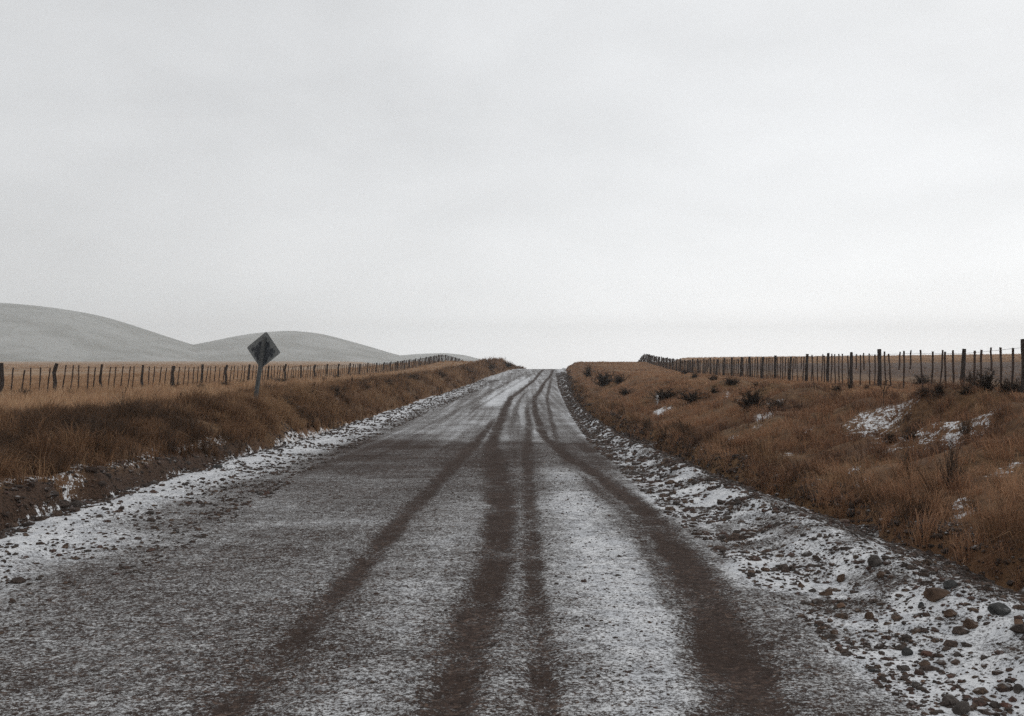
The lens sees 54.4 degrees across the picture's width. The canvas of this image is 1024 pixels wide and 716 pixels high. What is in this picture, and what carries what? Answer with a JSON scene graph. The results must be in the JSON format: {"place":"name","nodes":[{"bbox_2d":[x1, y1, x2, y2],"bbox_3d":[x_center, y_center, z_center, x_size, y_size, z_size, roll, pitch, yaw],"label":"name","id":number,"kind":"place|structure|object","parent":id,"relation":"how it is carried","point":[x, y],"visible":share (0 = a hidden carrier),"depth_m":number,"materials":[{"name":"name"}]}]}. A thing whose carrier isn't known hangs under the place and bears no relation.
{"place":"outdoors","nodes":[
{"label":"outdoors","id":0,"kind":"place"},
{"bbox_2d":[0,303,201,361],"bbox_3d":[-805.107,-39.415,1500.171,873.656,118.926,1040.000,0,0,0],"label":"hill","id":1,"kind":"structure","parent":0,"point":[30,333],"depth_m":1303.50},
{"bbox_2d":[193,331,423,364],"bbox_3d":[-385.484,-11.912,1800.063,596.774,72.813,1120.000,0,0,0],"label":"hill","id":2,"kind":"structure","parent":0,"point":[299,346],"depth_m":1523.16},
{"bbox_2d":[400,353,477,361],"bbox_3d":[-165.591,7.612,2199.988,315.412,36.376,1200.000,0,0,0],"label":"hill","id":3,"kind":"structure","parent":0,"point":[457,356],"depth_m":2011.17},
{"bbox_2d":[0,368,1023,715],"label":"road","id":4,"kind":"structure","parent":0,"point":[212,586],"depth_m":7.15,"materials":[{"name":"grey gravel"}]},
{"bbox_2d":[817,626,827,629],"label":"rock","id":5,"kind":"object","parent":4,"relation":"on","point":[823,628],"visible":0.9,"depth_m":6.21,"materials":[{"name":"stone"}]},
{"bbox_2d":[819,590,832,595],"bbox_3d":[2.301,1.726,7.299,0.074,0.047,0.084,0,0,-38],"label":"rock","id":6,"kind":"object","parent":4,"relation":"on","point":[826,593],"visible":0.9,"depth_m":7.28,"materials":[{"name":"brown stone"}]},
{"bbox_2d":[836,574,844,582],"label":"rock","id":7,"kind":"object","parent":4,"relation":"on","point":[840,578],"visible":0.94,"depth_m":7.69,"materials":[{"name":"brown stone"}]},
{"bbox_2d":[836,603,845,607],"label":"rock","id":8,"kind":"object","parent":4,"relation":"on","point":[840,605],"visible":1,"depth_m":6.80,"materials":[{"name":"brown stone"}]},
{"bbox_2d":[864,612,873,619],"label":"rock","id":9,"kind":"object","parent":4,"relation":"on","point":[869,615],"visible":1,"depth_m":6.39,"materials":[{"name":"brown stone"}]},
{"bbox_2d":[867,668,880,671],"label":"rock","id":10,"kind":"object","parent":4,"relation":"on","point":[873,670],"visible":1,"depth_m":5.31,"materials":[{"name":"grey stone"}]},
{"bbox_2d":[867,555,881,566],"bbox_3d":[2.826,1.580,7.710,0.134,0.107,0.086,0,0,-13],"label":"rock","id":11,"kind":"object","parent":4,"relation":"on","point":[874,560],"visible":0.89,"depth_m":7.70,"materials":[{"name":"grey stone"}]},
{"bbox_2d":[876,571,886,577],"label":"rock","id":12,"kind":"object","parent":4,"relation":"on","point":[880,574],"visible":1,"depth_m":7.35,"materials":[{"name":"brown stone"}]},
{"bbox_2d":[901,647,912,655],"bbox_3d":[2.214,1.647,5.577,0.062,0.054,0.049,0,0,14],"label":"rock","id":13,"kind":"object","parent":4,"relation":"on","point":[906,651],"visible":1,"depth_m":5.56,"materials":[{"name":"grey stone"}]},
{"bbox_2d":[912,681,922,687],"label":"rock","id":14,"kind":"object","parent":4,"relation":"on","point":[915,684],"visible":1,"depth_m":5.02,"materials":[{"name":"grey stone"}]},
{"bbox_2d":[918,661,930,665],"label":"rock","id":15,"kind":"object","parent":4,"relation":"on","point":[922,663],"visible":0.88,"depth_m":5.36,"materials":[{"name":"brown stone"}]},
{"bbox_2d":[921,650,931,656],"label":"rock","id":16,"kind":"object","parent":4,"relation":"on","point":[926,653],"visible":0.98,"depth_m":5.50,"materials":[{"name":"brown stone"}]},
{"bbox_2d":[943,579,957,589],"bbox_3d":[2.846,1.478,6.471,0.092,0.072,0.060,0,0,-12],"label":"rock","id":17,"kind":"object","parent":4,"relation":"on","point":[949,584],"visible":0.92,"depth_m":6.46,"materials":[{"name":"grey stone"}]},
{"bbox_2d":[944,609,956,617],"bbox_3d":[2.628,1.533,5.964,0.078,0.057,0.053,0,0,5],"label":"rock","id":18,"kind":"object","parent":4,"relation":"on","point":[948,613],"visible":1,"depth_m":5.95,"materials":[{"name":"brown stone"}]},
{"bbox_2d":[951,701,970,714],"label":"rock","id":19,"kind":"object","parent":4,"relation":"on","point":[960,707],"visible":0.95,"depth_m":4.58,"materials":[{"name":"grey stone"}]},
{"bbox_2d":[963,618,977,628],"bbox_3d":[2.652,1.541,5.758,0.082,0.069,0.057,0,0,26],"label":"rock","id":20,"kind":"object","parent":4,"relation":"on","point":[968,623],"visible":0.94,"depth_m":5.74,"materials":[{"name":"brown stone"}]},
{"bbox_2d":[1000,702,1012,707],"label":"rock","id":21,"kind":"object","parent":4,"relation":"on","point":[1004,704],"visible":1,"depth_m":4.69,"materials":[{"name":"brown stone"}]},
{"bbox_2d":[1013,684,1022,693],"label":"rock","id":22,"kind":"object","parent":4,"relation":"on","point":[1017,688],"visible":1,"depth_m":4.81,"materials":[{"name":"stone"}]},
{"bbox_2d":[1014,619,1022,624],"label":"rock","id":23,"kind":"object","parent":4,"relation":"on","point":[1018,621],"visible":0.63,"depth_m":5.48,"materials":[{"name":"brown stone"}]},
{"bbox_2d":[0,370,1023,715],"bbox_3d":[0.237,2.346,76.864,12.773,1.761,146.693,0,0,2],"label":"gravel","id":24,"kind":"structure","parent":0,"point":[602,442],"depth_m":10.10,"materials":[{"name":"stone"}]},
{"bbox_2d":[0,353,1023,591],"bbox_3d":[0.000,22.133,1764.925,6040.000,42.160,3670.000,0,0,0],"label":"ground","id":25,"kind":"structure","parent":0,"point":[871,418],"depth_m":17.47,"materials":[{"name":"brown plant"}]},
{"bbox_2d":[12,388,30,396],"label":"shrub","id":26,"kind":"object","parent":25,"relation":"on","point":[21,391],"visible":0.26,"depth_m":36.99,"materials":[{"name":"brown plant"}]},
{"bbox_2d":[17,410,40,431],"bbox_3d":[-8.229,1.128,16.917,0.387,0.629,0.380,0,0,27],"label":"shrub","id":27,"kind":"object","parent":25,"relation":"on","point":[28,420],"visible":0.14,"depth_m":16.91,"materials":[{"name":"brown plant"}]},
{"bbox_2d":[155,418,181,453],"bbox_3d":[-6.282,1.418,18.213,0.500,0.714,0.491,0,0,-15],"label":"shrub","id":28,"kind":"object","parent":25,"relation":"on","point":[167,439],"visible":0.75,"depth_m":18.23,"materials":[{"name":"brown plant"}]},
{"bbox_2d":[219,380,237,385],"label":"shrub","id":29,"kind":"object","parent":25,"relation":"on","point":[222,383],"visible":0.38,"depth_m":54.03,"materials":[{"name":"brown plant"}]},
{"bbox_2d":[0,354,462,396],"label":"wire fence","id":30,"kind":"object","parent":25,"relation":"on","point":[359,366],"visible":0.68,"depth_m":63.83,"materials":[{"name":"brown wood"}]},
{"bbox_2d":[0,360,475,412],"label":"straw grass","id":31,"kind":"structure","parent":25,"relation":"on","point":[161,389],"depth_m":60.99,"materials":[{"name":"brown plant"}]},
{"bbox_2d":[0,354,525,499],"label":"tall grass","id":32,"kind":"structure","parent":25,"relation":"on","point":[51,437],"depth_m":21.84,"materials":[{"name":"brown plant"}]},
{"bbox_2d":[247,332,279,398],"bbox_3d":[-7.341,0.582,29.276,1.068,2.697,0.192,0,0,13],"label":"road sign","id":33,"kind":"object","parent":25,"relation":"on","point":[263,349],"visible":0.94,"depth_m":29.31,"materials":[{"name":"metal"}]},
{"bbox_2d":[271,374,290,381],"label":"shrub","id":34,"kind":"object","parent":25,"relation":"on","point":[282,379],"visible":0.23,"depth_m":66.62,"materials":[{"name":"brown plant"}]},
{"bbox_2d":[280,395,293,403],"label":"shrub","id":35,"kind":"object","parent":25,"relation":"on","point":[288,400],"visible":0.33,"depth_m":32.30,"materials":[{"name":"brown plant"}]},
{"bbox_2d":[329,384,344,394],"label":"shrub","id":36,"kind":"object","parent":25,"relation":"on","point":[337,389],"visible":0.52,"depth_m":45.62,"materials":[{"name":"brown plant"}]},
{"bbox_2d":[356,379,371,388],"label":"shrub","id":37,"kind":"object","parent":25,"relation":"on","point":[364,383],"visible":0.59,"depth_m":55.94,"materials":[{"name":"brown plant"}]},
{"bbox_2d":[380,375,396,385],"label":"shrub","id":38,"kind":"object","parent":25,"relation":"on","point":[389,381],"visible":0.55,"depth_m":64.98,"materials":[{"name":"brown plant"}]},
{"bbox_2d":[406,373,424,380],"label":"shrub","id":39,"kind":"object","parent":25,"relation":"on","point":[409,376],"visible":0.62,"depth_m":78.45,"materials":[{"name":"brown plant"}]},
{"bbox_2d":[433,369,446,376],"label":"shrub","id":40,"kind":"object","parent":25,"relation":"on","point":[440,373],"visible":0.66,"depth_m":93.32,"materials":[{"name":"brown plant"}]},
{"bbox_2d":[583,363,594,376],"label":"shrub","id":41,"kind":"object","parent":25,"relation":"on","point":[588,372],"visible":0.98,"depth_m":101.00,"materials":[{"name":"brown plant"}]},
{"bbox_2d":[589,369,616,386],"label":"shrub","id":42,"kind":"object","parent":25,"relation":"on","point":[603,381],"visible":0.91,"depth_m":68.15,"materials":[{"name":"brown plant"}]},
{"bbox_2d":[607,370,632,384],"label":"shrub","id":43,"kind":"object","parent":25,"relation":"on","point":[618,379],"visible":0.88,"depth_m":65.10,"materials":[{"name":"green plant"}]},
{"bbox_2d":[614,387,633,395],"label":"shrub","id":44,"kind":"object","parent":25,"relation":"on","point":[624,390],"visible":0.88,"depth_m":51.51,"materials":[{"name":"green plant"}]},
{"bbox_2d":[641,386,677,401],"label":"shrub","id":45,"kind":"object","parent":25,"relation":"on","point":[664,395],"visible":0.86,"depth_m":42.56,"materials":[{"name":"brown plant"}]},
{"bbox_2d":[673,387,708,401],"bbox_3d":[6.447,1.286,35.192,1.500,0.622,1.464,0,0,-43],"label":"shrub","id":46,"kind":"object","parent":25,"relation":"on","point":[691,397],"visible":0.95,"depth_m":35.13,"materials":[{"name":"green plant"}]},
{"bbox_2d":[690,371,699,377],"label":"shrub","id":47,"kind":"object","parent":25,"relation":"on","point":[694,375],"visible":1,"depth_m":53.18,"materials":[{"name":"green plant"}]},
{"bbox_2d":[706,374,717,380],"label":"shrub","id":48,"kind":"object","parent":25,"relation":"on","point":[713,378],"visible":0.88,"depth_m":52.63,"materials":[{"name":"brown plant"}]},
{"bbox_2d":[709,385,719,392],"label":"shrub","id":49,"kind":"object","parent":25,"relation":"on","point":[713,389],"visible":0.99,"depth_m":35.24,"materials":[{"name":"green plant"}]},
{"bbox_2d":[720,376,742,384],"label":"shrub","id":50,"kind":"object","parent":25,"relation":"on","point":[732,381],"visible":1,"depth_m":38.00,"materials":[{"name":"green plant"}]},
{"bbox_2d":[730,385,769,409],"bbox_3d":[5.913,1.002,24.785,1.046,0.707,0.963,0,0,34],"label":"shrub","id":51,"kind":"object","parent":25,"relation":"on","point":[749,400],"visible":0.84,"depth_m":24.73,"materials":[{"name":"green plant"}]},
{"bbox_2d":[756,396,798,410],"bbox_3d":[6.352,1.093,23.861,0.929,0.451,0.952,0,0,-38],"label":"shrub","id":52,"kind":"object","parent":25,"relation":"on","point":[776,401],"visible":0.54,"depth_m":23.79,"materials":[{"name":"brown plant"}]},
{"bbox_2d":[638,339,1023,393],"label":"wire fence","id":53,"kind":"object","parent":25,"relation":"on","point":[670,363],"visible":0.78,"depth_m":46.88,"materials":[{"name":"brown wood"}]},
{"bbox_2d":[829,383,843,391],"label":"shrub","id":54,"kind":"object","parent":25,"relation":"on","point":[837,387],"visible":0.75,"depth_m":24.73,"materials":[{"name":"brown plant"}]},
{"bbox_2d":[845,381,855,388],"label":"shrub","id":55,"kind":"object","parent":25,"relation":"on","point":[850,385],"visible":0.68,"depth_m":31.73,"materials":[{"name":"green plant"}]},
{"bbox_2d":[880,380,889,404],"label":"weed","id":56,"kind":"object","parent":25,"relation":"on","point":[884,389],"visible":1,"depth_m":18.82,"materials":[{"name":"brown plant"}]},
{"bbox_2d":[882,431,896,442],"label":"shrub","id":57,"kind":"object","parent":25,"relation":"on","point":[890,437],"visible":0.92,"depth_m":15.46,"materials":[{"name":"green plant"}]},
{"bbox_2d":[898,444,911,469],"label":"shrub","id":58,"kind":"object","parent":25,"relation":"on","point":[908,460],"visible":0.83,"depth_m":12.71,"materials":[{"name":"brown plant"}]},
{"bbox_2d":[900,425,918,439],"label":"shrub","id":59,"kind":"object","parent":25,"relation":"on","point":[913,434],"visible":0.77,"depth_m":15.23,"materials":[{"name":"brown plant"}]},
{"bbox_2d":[910,386,929,396],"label":"shrub","id":60,"kind":"object","parent":25,"relation":"on","point":[921,393],"visible":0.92,"depth_m":17.71,"materials":[{"name":"brown plant"}]},
{"bbox_2d":[910,373,937,384],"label":"shrub","id":61,"kind":"object","parent":25,"relation":"on","point":[918,378],"visible":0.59,"depth_m":40.84,"materials":[{"name":"brown plant"}]},
{"bbox_2d":[923,587,949,601],"bbox_3d":[2.741,1.526,6.412,0.121,0.094,0.138,0,0,-28],"label":"rock","id":62,"kind":"object","parent":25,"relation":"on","point":[933,594],"visible":1,"depth_m":6.38,"materials":[{"name":"brown stone"}]},
{"bbox_2d":[928,378,948,394],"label":"shrub","id":63,"kind":"object","parent":25,"relation":"on","point":[939,388],"visible":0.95,"depth_m":17.56,"materials":[{"name":"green plant"}]},
{"bbox_2d":[936,435,967,488],"bbox_3d":[5.079,1.172,11.471,0.336,0.745,0.329,0,0,-42],"label":"shrub","id":64,"kind":"object","parent":25,"relation":"on","point":[953,467],"visible":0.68,"depth_m":11.44,"materials":[{"name":"brown plant"}]},
{"bbox_2d":[957,412,972,435],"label":"shrub","id":65,"kind":"object","parent":25,"relation":"on","point":[963,428],"visible":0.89,"depth_m":14.52,"materials":[{"name":"brown plant"}]},
{"bbox_2d":[956,380,974,394],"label":"shrub","id":66,"kind":"object","parent":25,"relation":"on","point":[967,389],"visible":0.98,"depth_m":16.98,"materials":[{"name":"brown plant"}]},
{"bbox_2d":[965,370,982,384],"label":"shrub","id":67,"kind":"object","parent":25,"relation":"on","point":[971,379],"visible":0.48,"depth_m":37.55,"materials":[{"name":"brown plant"}]},
{"bbox_2d":[970,366,999,390],"bbox_3d":[8.047,0.365,16.908,0.506,0.475,0.466,0,0,21],"label":"shrub","id":68,"kind":"object","parent":25,"relation":"on","point":[985,384],"visible":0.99,"depth_m":16.88,"materials":[{"name":"brown plant"}]},
{"bbox_2d":[987,602,1010,615],"bbox_3d":[2.873,1.486,5.864,0.133,0.086,0.110,0,0,-8],"label":"rock","id":69,"kind":"object","parent":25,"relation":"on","point":[1000,608],"visible":0.78,"depth_m":5.84,"materials":[{"name":"grey stone"}]},
{"bbox_2d":[993,376,1020,393],"bbox_3d":[8.398,0.473,16.889,0.528,0.368,0.574,0,0,16],"label":"shrub","id":70,"kind":"object","parent":25,"relation":"on","point":[1010,387],"visible":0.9,"depth_m":16.82,"materials":[{"name":"brown plant"}]},
{"bbox_2d":[1014,378,1020,392],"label":"shrub","id":71,"kind":"object","parent":25,"relation":"on","point":[1018,386],"visible":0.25,"depth_m":28.43,"materials":[{"name":"brown plant"}]},
{"bbox_2d":[0,0,1023,368],"label":"sky","id":72,"kind":"structure","parent":0,"point":[533,184],"materials":[{"name":"white"}]}
]}

